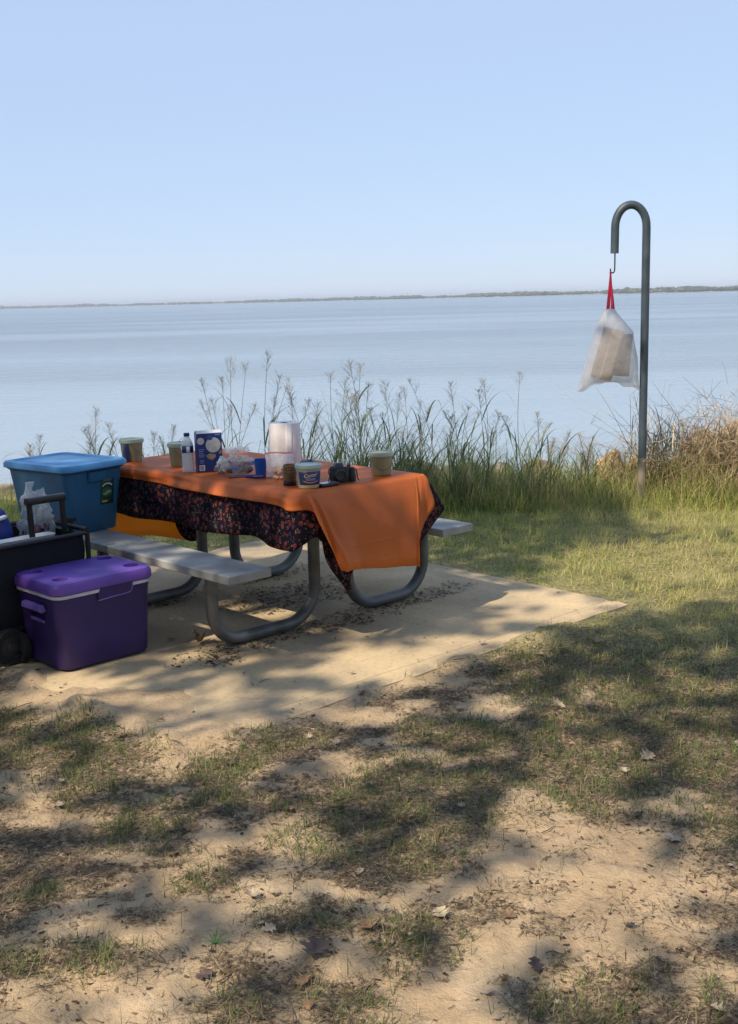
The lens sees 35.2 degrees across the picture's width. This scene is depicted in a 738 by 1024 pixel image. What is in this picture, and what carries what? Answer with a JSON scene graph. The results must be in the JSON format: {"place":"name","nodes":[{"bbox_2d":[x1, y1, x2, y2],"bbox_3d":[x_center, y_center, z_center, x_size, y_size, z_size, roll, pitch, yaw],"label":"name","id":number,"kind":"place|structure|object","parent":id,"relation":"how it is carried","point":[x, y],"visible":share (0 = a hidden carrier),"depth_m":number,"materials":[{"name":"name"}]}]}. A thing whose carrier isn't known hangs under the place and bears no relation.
{"place":"outdoors","nodes":[
{"label":"outdoors","id":0,"kind":"place"},
{"bbox_2d":[0,454,737,1023],"bbox_3d":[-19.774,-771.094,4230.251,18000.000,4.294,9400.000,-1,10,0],"label":"ground","id":1,"kind":"structure","parent":0,"point":[502,950],"depth_m":3.58,"materials":[{"name":"beige sand"}]},
{"bbox_2d":[0,484,15,500],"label":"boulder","id":2,"kind":"object","parent":1,"relation":"on","point":[6,486],"visible":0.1,"depth_m":10.40,"materials":[{"name":"beige stone"}]},
{"bbox_2d":[3,434,44,511],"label":"tall grass","id":3,"kind":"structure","parent":1,"relation":"on","point":[30,451],"depth_m":9.41,"materials":[{"name":"plant"}]},
{"bbox_2d":[58,405,121,456],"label":"tall grass","id":4,"kind":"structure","parent":1,"relation":"on","point":[100,447],"depth_m":9.27,"materials":[{"name":"green plant"}]},
{"bbox_2d":[122,890,135,899],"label":"oak leaf","id":5,"kind":"object","parent":1,"relation":"on","point":[128,895],"visible":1,"depth_m":3.36,"materials":[{"name":"brown plant"}]},
{"bbox_2d":[118,423,183,457],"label":"tall grass","id":6,"kind":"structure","parent":1,"relation":"on","point":[162,444],"depth_m":9.44,"materials":[{"name":"green plant"}]},
{"bbox_2d":[183,820,200,831],"bbox_3d":[-0.577,1.014,3.741,0.072,0.009,0.060,-1,24,-10],"label":"oak leaf","id":7,"kind":"object","parent":1,"relation":"on","point":[194,827],"visible":1,"depth_m":3.75,"materials":[{"name":"brown plant"}]},
{"bbox_2d":[195,968,213,979],"bbox_3d":[-0.416,1.166,2.939,0.043,0.009,0.053,3,11,22],"label":"oak leaf","id":8,"kind":"object","parent":1,"relation":"on","point":[205,973],"visible":1,"depth_m":2.94,"materials":[{"name":"brown plant"}]},
{"bbox_2d":[195,923,231,944],"bbox_3d":[-0.407,1.127,3.059,0.108,0.026,0.091,-11,14,-41],"label":"weed sprout","id":9,"kind":"object","parent":1,"relation":"on","point":[215,941],"visible":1,"depth_m":3.07,"materials":[{"name":"green plant"}]},
{"bbox_2d":[192,355,263,450],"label":"tall grass","id":10,"kind":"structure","parent":1,"relation":"on","point":[201,401],"depth_m":9.20,"materials":[{"name":"green plant"}]},
{"bbox_2d":[242,888,259,896],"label":"oak leaf","id":11,"kind":"object","parent":1,"relation":"on","point":[253,893],"visible":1,"depth_m":3.32,"materials":[{"name":"beige plant"}]},
{"bbox_2d":[259,922,275,931],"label":"oak leaf","id":12,"kind":"object","parent":1,"relation":"on","point":[267,927],"visible":1,"depth_m":3.13,"materials":[{"name":"grey plant"}]},
{"bbox_2d":[240,350,307,451],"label":"tall grass","id":13,"kind":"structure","parent":1,"relation":"on","point":[274,418],"depth_m":9.10,"materials":[{"name":"green plant"}]},
{"bbox_2d":[269,890,280,895],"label":"oak leaf","id":14,"kind":"object","parent":1,"relation":"on","point":[274,892],"visible":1,"depth_m":3.33,"materials":[{"name":"beige plant"}]},
{"bbox_2d":[283,805,293,810],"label":"oak leaf","id":15,"kind":"object","parent":1,"relation":"on","point":[289,808],"visible":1,"depth_m":3.88,"materials":[{"name":"brown plant"}]},
{"bbox_2d":[293,974,310,985],"bbox_3d":[-0.161,1.165,2.901,0.053,0.017,0.045,-10,13,-38],"label":"oak leaf","id":16,"kind":"object","parent":1,"relation":"on","point":[301,980],"visible":0.97,"depth_m":2.90,"materials":[{"name":"brown plant"}]},
{"bbox_2d":[301,999,315,1010],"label":"oak leaf","id":17,"kind":"object","parent":1,"relation":"on","point":[308,1003],"visible":0.98,"depth_m":2.79,"materials":[{"name":"brown plant"}]},
{"bbox_2d":[0,540,628,719],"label":"concrete pad","id":18,"kind":"object","parent":1,"relation":"on","point":[489,610],"visible":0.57,"depth_m":5.84,"materials":[{"name":"beige concrete"}]},
{"bbox_2d":[0,493,90,665],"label":"folding wagon","id":19,"kind":"object","parent":18,"relation":"on","point":[66,544],"visible":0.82,"depth_m":5.55,"materials":[{"name":"black fabric"}]},
{"bbox_2d":[0,508,12,539],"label":"round bag","id":20,"kind":"object","parent":19,"relation":"in","point":[6,531],"visible":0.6,"depth_m":5.66,"materials":[{"name":"blue fabric"}]},
{"bbox_2d":[0,532,54,545],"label":"tray","id":21,"kind":"object","parent":19,"relation":"on","point":[19,539],"visible":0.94,"depth_m":5.65,"materials":[{"name":"white plastic"}]},
{"bbox_2d":[16,482,56,535],"bbox_3d":[-1.690,-0.006,5.871,0.152,0.299,0.182,8,14,43],"label":"shopping bag","id":22,"kind":"object","parent":19,"relation":"in","point":[43,516],"visible":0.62,"depth_m":5.83,"materials":[{"name":"white plastic"}]},
{"bbox_2d":[14,555,150,669],"bbox_3d":[-1.372,0.481,5.579,0.569,0.434,0.429,-11,14,-43],"label":"cooler","id":23,"kind":"object","parent":18,"relation":"on","point":[83,612],"visible":0.98,"depth_m":5.43,"materials":[{"name":"purple plastic"}]},
{"bbox_2d":[185,629,206,641],"bbox_3d":[-0.854,0.612,5.767,0.109,0.067,0.097,-4,11,-14],"label":"oak leaf","id":24,"kind":"object","parent":18,"relation":"on","point":[198,637],"visible":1,"depth_m":5.77,"materials":[{"name":"brown plant"}]},
{"bbox_2d":[83,518,472,643],"bbox_3d":[-0.586,0.140,6.395,1.680,0.762,1.780,-11,14,-42],"label":"picnic table","id":25,"kind":"object","parent":18,"relation":"on","point":[199,564],"visible":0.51,"depth_m":5.98,"materials":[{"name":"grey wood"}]},
{"bbox_2d":[3,452,125,532],"bbox_3d":[-1.678,-0.104,6.456,0.576,0.388,0.456,7,13,37],"label":"storage bin","id":26,"kind":"object","parent":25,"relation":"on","point":[88,484],"visible":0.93,"depth_m":6.30,"materials":[{"name":"blue plastic"}]},
{"bbox_2d":[108,448,434,571],"bbox_3d":[-0.597,0.037,6.331,0.889,0.568,1.952,-11,14,-42],"label":"orange tablecloth","id":27,"kind":"object","parent":25,"relation":"on","point":[367,520],"visible":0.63,"depth_m":5.74,"materials":[{"name":"orange fabric"}]},
{"bbox_2d":[123,444,130,462],"bbox_3d":[-1.377,-0.333,6.595,0.042,0.103,0.042,-11,14,-42],"label":"bottle","id":28,"kind":"object","parent":27,"relation":"on","point":[126,453],"visible":0.94,"depth_m":6.58,"materials":[{"name":"blue plastic"}]},
{"bbox_2d":[119,437,143,461],"bbox_3d":[-1.358,-0.356,6.651,0.141,0.128,0.141,-2,10,-4],"label":"bucket","id":29,"kind":"object","parent":27,"relation":"on","point":[135,444],"visible":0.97,"depth_m":6.61,"materials":[{"name":"beige plastic"}]},
{"bbox_2d":[167,441,181,466],"bbox_3d":[-1.040,-0.319,6.404,0.141,0.128,0.141,3,11,24],"label":"bucket","id":30,"kind":"object","parent":27,"relation":"on","point":[175,453],"visible":0.51,"depth_m":6.35,"materials":[{"name":"beige plastic"}]},
{"bbox_2d":[181,433,193,472],"bbox_3d":[-0.961,-0.315,6.146,0.066,0.208,0.066,-11,14,-42],"label":"water bottle","id":31,"kind":"object","parent":27,"relation":"on","point":[187,450],"visible":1,"depth_m":6.12,"materials":[{"name":"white plastic"}]},
{"bbox_2d":[194,429,221,472],"bbox_3d":[-0.849,-0.326,6.159,0.139,0.219,0.064,-5,11,-19],"label":"cracker box","id":32,"kind":"object","parent":27,"relation":"on","point":[208,448],"visible":0.95,"depth_m":6.13,"materials":[{"name":"blue cardboard"}]},
{"bbox_2d":[214,456,228,472],"bbox_3d":[-0.774,-0.251,6.099,0.068,0.088,0.119,6,13,35],"label":"snack wrapper","id":33,"kind":"object","parent":27,"relation":"on","point":[217,468],"visible":0.6,"depth_m":6.07,"materials":[{"name":"silver metal"}]},
{"bbox_2d":[220,445,255,474],"bbox_3d":[-0.667,-0.270,6.002,0.204,0.155,0.109,-4,11,-11],"label":"bread bag","id":34,"kind":"object","parent":27,"relation":"on","point":[234,466],"visible":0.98,"depth_m":5.99,"materials":[{"name":"white"}]},
{"bbox_2d":[228,474,265,478],"bbox_3d":[-0.615,-0.177,5.863,0.190,0.021,0.023,-3,10,-7],"label":"grill lighter","id":35,"kind":"object","parent":27,"relation":"on","point":[255,476],"visible":1,"depth_m":5.86,"materials":[{"name":"plastic"}]},
{"bbox_2d":[254,458,265,474],"bbox_3d":[-0.555,-0.229,5.955,0.064,0.087,0.064,-11,14,-42],"label":"plastic cup","id":36,"kind":"object","parent":27,"relation":"on","point":[260,465],"visible":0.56,"depth_m":5.93,"materials":[{"name":"blue plastic"}]},
{"bbox_2d":[265,452,293,476],"bbox_3d":[-0.454,-0.245,5.917,0.153,0.126,0.065,-5,11,-17],"label":"zip bag","id":37,"kind":"object","parent":27,"relation":"on","point":[276,460],"visible":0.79,"depth_m":5.91,"materials":[{"name":"white"}]},
{"bbox_2d":[268,421,300,466],"bbox_3d":[-0.455,-0.366,6.279,0.169,0.236,0.169,-11,14,-42],"label":"paper towel roll","id":38,"kind":"object","parent":27,"relation":"on","point":[284,436],"visible":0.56,"depth_m":6.21,"materials":[{"name":"white paper"}]},
{"bbox_2d":[283,464,296,485],"bbox_3d":[-0.385,-0.182,5.639,0.065,0.100,0.065,-11,14,-42],"label":"ribbed jar","id":39,"kind":"object","parent":27,"relation":"on","point":[289,474],"visible":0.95,"depth_m":5.61,"materials":[{"name":"brown glass"}]},
{"bbox_2d":[296,459,313,474],"bbox_3d":[-0.304,-0.211,5.785,0.143,0.099,0.092,-11,14,-42],"label":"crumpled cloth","id":40,"kind":"object","parent":27,"relation":"on","point":[310,460],"visible":0.09,"depth_m":5.78,"materials":[{"name":"blue fabric"}]},
{"bbox_2d":[295,462,321,488],"bbox_3d":[-0.289,-0.174,5.551,0.129,0.112,0.129,-4,11,-14],"label":"candle tub","id":41,"kind":"object","parent":27,"relation":"on","point":[308,475],"visible":1,"depth_m":5.51,"materials":[{"name":"white plastic"}]},
{"bbox_2d":[319,481,338,486],"bbox_3d":[-0.202,-0.136,5.598,0.060,0.014,0.118,8,14,43],"label":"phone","id":42,"kind":"object","parent":27,"relation":"on","point":[327,483],"visible":0.9,"depth_m":5.58,"materials":[{"name":"black plastic"}]},
{"bbox_2d":[328,462,358,482],"bbox_3d":[-0.136,-0.193,5.677,0.189,0.096,0.081,-6,11,-23],"label":"camera","id":43,"kind":"object","parent":27,"relation":"on","point":[340,472],"visible":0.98,"depth_m":5.66,"materials":[{"name":"black plastic"}]},
{"bbox_2d":[368,450,393,475],"bbox_3d":[0.061,-0.248,5.893,0.128,0.117,0.128,-4,11,-14],"label":"bucket","id":44,"kind":"object","parent":27,"relation":"on","point":[381,463],"visible":1,"depth_m":5.85,"materials":[{"name":"beige plastic"}]},
{"bbox_2d":[117,477,444,590],"bbox_3d":[-0.560,0.026,6.386,1.022,0.557,1.834,-11,14,-42],"label":"printed tablecloth","id":45,"kind":"object","parent":25,"relation":"on","point":[188,513],"visible":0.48,"depth_m":5.91,"materials":[{"name":"black fabric"}]},
{"bbox_2d":[299,937,330,961],"bbox_3d":[-0.136,1.125,2.991,0.079,0.019,0.095,-3,11,-10],"label":"oak leaf","id":46,"kind":"object","parent":1,"relation":"on","point":[314,945],"visible":1,"depth_m":3.01,"materials":[{"name":"plant"}]},
{"bbox_2d":[254,386,382,463],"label":"tall grass","id":47,"kind":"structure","parent":1,"relation":"on","point":[311,434],"depth_m":9.26,"materials":[{"name":"green plant"}]},
{"bbox_2d":[256,372,417,469],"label":"tall grass","id":48,"kind":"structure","parent":1,"relation":"on","point":[339,443],"depth_m":9.21,"materials":[{"name":"green plant"}]},
{"bbox_2d":[290,359,432,469],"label":"tall grass","id":49,"kind":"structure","parent":1,"relation":"on","point":[360,431],"depth_m":9.33,"materials":[{"name":"green plant"}]},
{"bbox_2d":[0,604,737,1023],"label":"dead thatch","id":50,"kind":"object","parent":1,"relation":"on","point":[412,844],"visible":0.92,"depth_m":3.73,"materials":[{"name":"beige plant"}]},
{"bbox_2d":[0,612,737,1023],"bbox_3d":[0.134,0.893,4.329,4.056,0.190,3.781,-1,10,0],"label":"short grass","id":51,"kind":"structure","parent":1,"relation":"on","point":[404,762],"depth_m":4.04,"materials":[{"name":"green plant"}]},
{"bbox_2d":[0,562,737,1023],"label":"leaf litter","id":52,"kind":"object","parent":1,"relation":"on","point":[296,732],"visible":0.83,"depth_m":3.80,"materials":[{"name":"brown plant"}]},
{"bbox_2d":[358,918,377,928],"bbox_3d":[-0.002,1.105,3.123,0.061,0.019,0.075,-12,8,-13],"label":"oak leaf","id":53,"kind":"object","parent":52,"relation":"on","point":[365,922],"visible":1,"depth_m":3.12,"materials":[{"name":"brown plant"}]},
{"bbox_2d":[0,432,737,725],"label":"lawn grass","id":54,"kind":"structure","parent":1,"relation":"on","point":[606,522],"depth_m":7.79,"materials":[{"name":"green plant"}]},
{"bbox_2d":[0,397,737,521],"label":"bank grass","id":55,"kind":"structure","parent":1,"relation":"on","point":[586,495],"depth_m":9.31,"materials":[{"name":"green plant"}]},
{"bbox_2d":[376,904,385,910],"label":"oak leaf","id":56,"kind":"object","parent":1,"relation":"on","point":[379,906],"visible":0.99,"depth_m":3.21,"materials":[{"name":"beige plant"}]},
{"bbox_2d":[307,380,479,499],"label":"tall grass","id":57,"kind":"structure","parent":1,"relation":"on","point":[398,466],"depth_m":9.19,"materials":[{"name":"green plant"}]},
{"bbox_2d":[394,461,440,483],"bbox_3d":[0.433,-0.231,10.428,0.446,0.505,0.532,-6,11,-21],"label":"boulder","id":58,"kind":"object","parent":1,"relation":"on","point":[423,469],"visible":0.02,"depth_m":10.25,"materials":[{"name":"beige stone"}]},
{"bbox_2d":[346,378,490,488],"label":"tall grass","id":59,"kind":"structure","parent":1,"relation":"on","point":[419,427],"depth_m":9.44,"materials":[{"name":"plant"}]},
{"bbox_2d":[422,1020,434,1023],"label":"oak leaf","id":60,"kind":"object","parent":1,"relation":"on","point":[425,1022],"visible":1,"depth_m":2.72,"materials":[{"name":"beige plant"}]},
{"bbox_2d":[432,906,448,922],"bbox_3d":[0.203,1.100,3.179,0.058,0.015,0.067,-17,17,-15],"label":"oak leaf","id":61,"kind":"object","parent":1,"relation":"on","point":[441,910],"visible":1,"depth_m":3.19,"materials":[{"name":"beige plant"}]},
{"bbox_2d":[393,381,526,508],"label":"tall grass","id":62,"kind":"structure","parent":1,"relation":"on","point":[459,476],"depth_m":9.30,"materials":[{"name":"green plant"}]},
{"bbox_2d":[436,377,542,500],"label":"tall grass","id":63,"kind":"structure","parent":1,"relation":"on","point":[491,443],"depth_m":9.47,"materials":[{"name":"green plant"}]},
{"bbox_2d":[491,1014,500,1018],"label":"oak leaf","id":64,"kind":"object","parent":1,"relation":"on","point":[495,1016],"visible":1,"depth_m":2.74,"materials":[{"name":"beige plant"}]},
{"bbox_2d":[490,462,513,490],"bbox_3d":[1.150,-0.226,10.360,0.344,0.432,0.321,-2,10,-5],"label":"boulder","id":65,"kind":"object","parent":1,"relation":"on","point":[501,470],"visible":0.09,"depth_m":10.26,"materials":[{"name":"grey stone"}]},
{"bbox_2d":[499,973,511,980],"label":"oak leaf","id":66,"kind":"object","parent":1,"relation":"on","point":[508,977],"visible":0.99,"depth_m":2.89,"materials":[{"name":"plant"}]},
{"bbox_2d":[498,908,515,916],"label":"oak leaf","id":67,"kind":"object","parent":1,"relation":"on","point":[508,913],"visible":1,"depth_m":3.18,"materials":[{"name":"brown plant"}]},
{"bbox_2d":[493,371,563,510],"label":"tall grass","id":68,"kind":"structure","parent":1,"relation":"on","point":[510,434],"depth_m":9.18,"materials":[{"name":"green plant"}]},
{"bbox_2d":[526,797,533,801],"bbox_3d":[0.538,0.963,3.890,0.025,0.018,0.021,-4,11,-15],"label":"pebble","id":69,"kind":"object","parent":1,"relation":"on","point":[530,799],"visible":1,"depth_m":3.88,"materials":[{"name":"beige stone"}]},
{"bbox_2d":[528,956,544,976],"bbox_3d":[0.425,1.148,2.936,0.049,0.006,0.061,12,27,-16],"label":"oak leaf","id":70,"kind":"object","parent":1,"relation":"on","point":[535,964],"visible":1,"depth_m":2.94,"materials":[{"name":"plant"}]},
{"bbox_2d":[523,459,563,483],"bbox_3d":[1.565,-0.246,10.565,0.438,0.485,0.409,-1,10,4],"label":"boulder","id":71,"kind":"object","parent":1,"relation":"on","point":[543,467],"visible":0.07,"depth_m":10.46,"materials":[{"name":"beige stone"}]},
{"bbox_2d":[494,410,605,508],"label":"tall grass","id":72,"kind":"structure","parent":1,"relation":"on","point":[559,455],"depth_m":9.46,"materials":[{"name":"green plant"}]},
{"bbox_2d":[552,697,564,707],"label":"oak leaf","id":73,"kind":"object","parent":1,"relation":"on","point":[560,704],"visible":1,"depth_m":4.75,"materials":[{"name":"beige plant"}]},
{"bbox_2d":[560,986,572,991],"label":"oak leaf","id":74,"kind":"object","parent":1,"relation":"on","point":[564,989],"visible":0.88,"depth_m":2.85,"materials":[{"name":"beige plant"}]},
{"bbox_2d":[594,449,622,484],"bbox_3d":[2.128,-0.266,10.281,0.282,0.594,0.388,-1,10,5],"label":"boulder","id":75,"kind":"object","parent":1,"relation":"on","point":[612,451],"visible":0.12,"depth_m":10.17,"materials":[{"name":"beige stone"}]},
{"bbox_2d":[559,437,666,491],"bbox_3d":[2.100,-0.396,9.876,1.106,0.589,1.044,6,13,36],"label":"dry brush","id":76,"kind":"object","parent":1,"relation":"on","point":[620,464],"visible":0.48,"depth_m":9.80,"materials":[{"name":"green plant"}]},
{"bbox_2d":[619,767,628,775],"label":"oak leaf","id":77,"kind":"object","parent":1,"relation":"on","point":[623,769],"visible":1,"depth_m":4.12,"materials":[{"name":"beige plant"}]},
{"bbox_2d":[624,921,635,925],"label":"oak leaf","id":78,"kind":"object","parent":1,"relation":"on","point":[630,923],"visible":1,"depth_m":3.10,"materials":[{"name":"plant"}]},
{"bbox_2d":[610,200,650,501],"bbox_3d":[2.041,-1.109,9.139,0.312,2.604,0.067,-1,10,0],"label":"lantern pole","id":79,"kind":"object","parent":1,"relation":"on","point":[638,207],"visible":0.98,"depth_m":9.03,"materials":[{"name":"metal"}]},
{"bbox_2d":[576,272,640,391],"bbox_3d":[1.875,-1.397,9.063,0.512,0.937,0.202,-1,10,0],"label":"rubbish bag","id":80,"kind":"object","parent":79,"relation":"hanging from","point":[622,351],"visible":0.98,"depth_m":9.02,"materials":[{"name":"grey plastic"}]},
{"bbox_2d":[590,329,619,380],"bbox_3d":[1.866,-1.236,9.094,0.155,0.400,0.072,18,16,18],"label":"cardboard box","id":81,"kind":"object","parent":80,"relation":"in","point":[597,363],"visible":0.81,"depth_m":9.09,"materials":[{"name":"beige cardboard"}]},
{"bbox_2d":[614,337,632,375],"bbox_3d":[1.971,-1.235,9.126,0.170,0.330,0.020,5,14,10],"label":"folded card","id":82,"kind":"object","parent":80,"relation":"in","point":[618,371],"visible":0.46,"depth_m":9.14,"materials":[{"name":"beige cardboard"}]},
{"bbox_2d":[639,748,654,760],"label":"oak leaf","id":83,"kind":"object","parent":1,"relation":"on","point":[648,754],"visible":1,"depth_m":4.24,"materials":[{"name":"beige plant"}]},
{"bbox_2d":[560,362,737,497],"bbox_3d":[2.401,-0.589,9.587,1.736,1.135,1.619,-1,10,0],"label":"dry brush","id":84,"kind":"object","parent":1,"relation":"on","point":[656,446],"visible":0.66,"depth_m":9.55,"materials":[{"name":"plant"}]},
{"bbox_2d":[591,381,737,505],"bbox_3d":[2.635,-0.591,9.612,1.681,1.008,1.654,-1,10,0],"label":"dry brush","id":85,"kind":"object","parent":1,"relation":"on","point":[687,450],"visible":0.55,"depth_m":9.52,"materials":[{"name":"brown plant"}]},
{"bbox_2d":[663,833,682,842],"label":"oak leaf","id":86,"kind":"object","parent":1,"relation":"on","point":[670,835],"visible":0.98,"depth_m":3.58,"materials":[{"name":"grey plant"}]},
{"bbox_2d":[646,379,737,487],"bbox_3d":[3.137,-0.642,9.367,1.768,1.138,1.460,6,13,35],"label":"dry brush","id":87,"kind":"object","parent":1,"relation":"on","point":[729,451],"visible":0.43,"depth_m":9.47,"materials":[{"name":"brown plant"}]},
{"bbox_2d":[655,444,737,498],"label":"dry brush","id":88,"kind":"object","parent":1,"relation":"on","point":[714,473],"visible":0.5,"depth_m":9.31,"materials":[{"name":"brown plant"}]},
{"bbox_2d":[658,375,737,451],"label":"dry brush","id":89,"kind":"object","parent":1,"relation":"on","point":[715,416],"visible":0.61,"depth_m":9.90,"materials":[{"name":"brown plant"}]},
{"bbox_2d":[710,1001,727,1012],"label":"oak leaf","id":90,"kind":"object","parent":1,"relation":"on","point":[714,1005],"visible":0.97,"depth_m":2.75,"materials":[{"name":"beige plant"}]},
{"bbox_2d":[720,419,737,444],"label":"boulder","id":91,"kind":"object","parent":1,"relation":"on","point":[731,428],"visible":0.09,"depth_m":10.59,"materials":[{"name":"beige stone"}]},
{"bbox_2d":[0,291,737,483],"bbox_3d":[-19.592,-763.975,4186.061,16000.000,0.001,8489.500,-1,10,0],"label":"lake water","id":92,"kind":"structure","parent":0,"point":[134,371],"depth_m":42.40,"materials":[{"name":"blue liquid"}]},
{"bbox_2d":[0,0,737,306],"label":"sky","id":93,"kind":"structure","parent":0,"point":[152,151],"materials":[{"name":"blue"}]},
{"bbox_2d":[6,290,737,308],"bbox_3d":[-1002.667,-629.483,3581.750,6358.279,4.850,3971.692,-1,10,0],"label":"shore hills","id":94,"kind":"structure","parent":0,"point":[389,299],"depth_m":3256.04,"materials":[{"name":"green plant"}]},
{"bbox_2d":[0,285,737,308],"bbox_3d":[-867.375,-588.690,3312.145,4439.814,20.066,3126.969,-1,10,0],"label":"woods","id":95,"kind":"object","parent":94,"relation":"on","point":[670,289],"visible":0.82,"depth_m":3134.20,"materials":[{"name":"green plant"}]},
{"bbox_2d":[535,432,629,499],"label":"tall grass","id":96,"kind":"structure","parent":0,"point":[584,460],"depth_m":9.63,"materials":[{"name":"green plant"}]}
]}

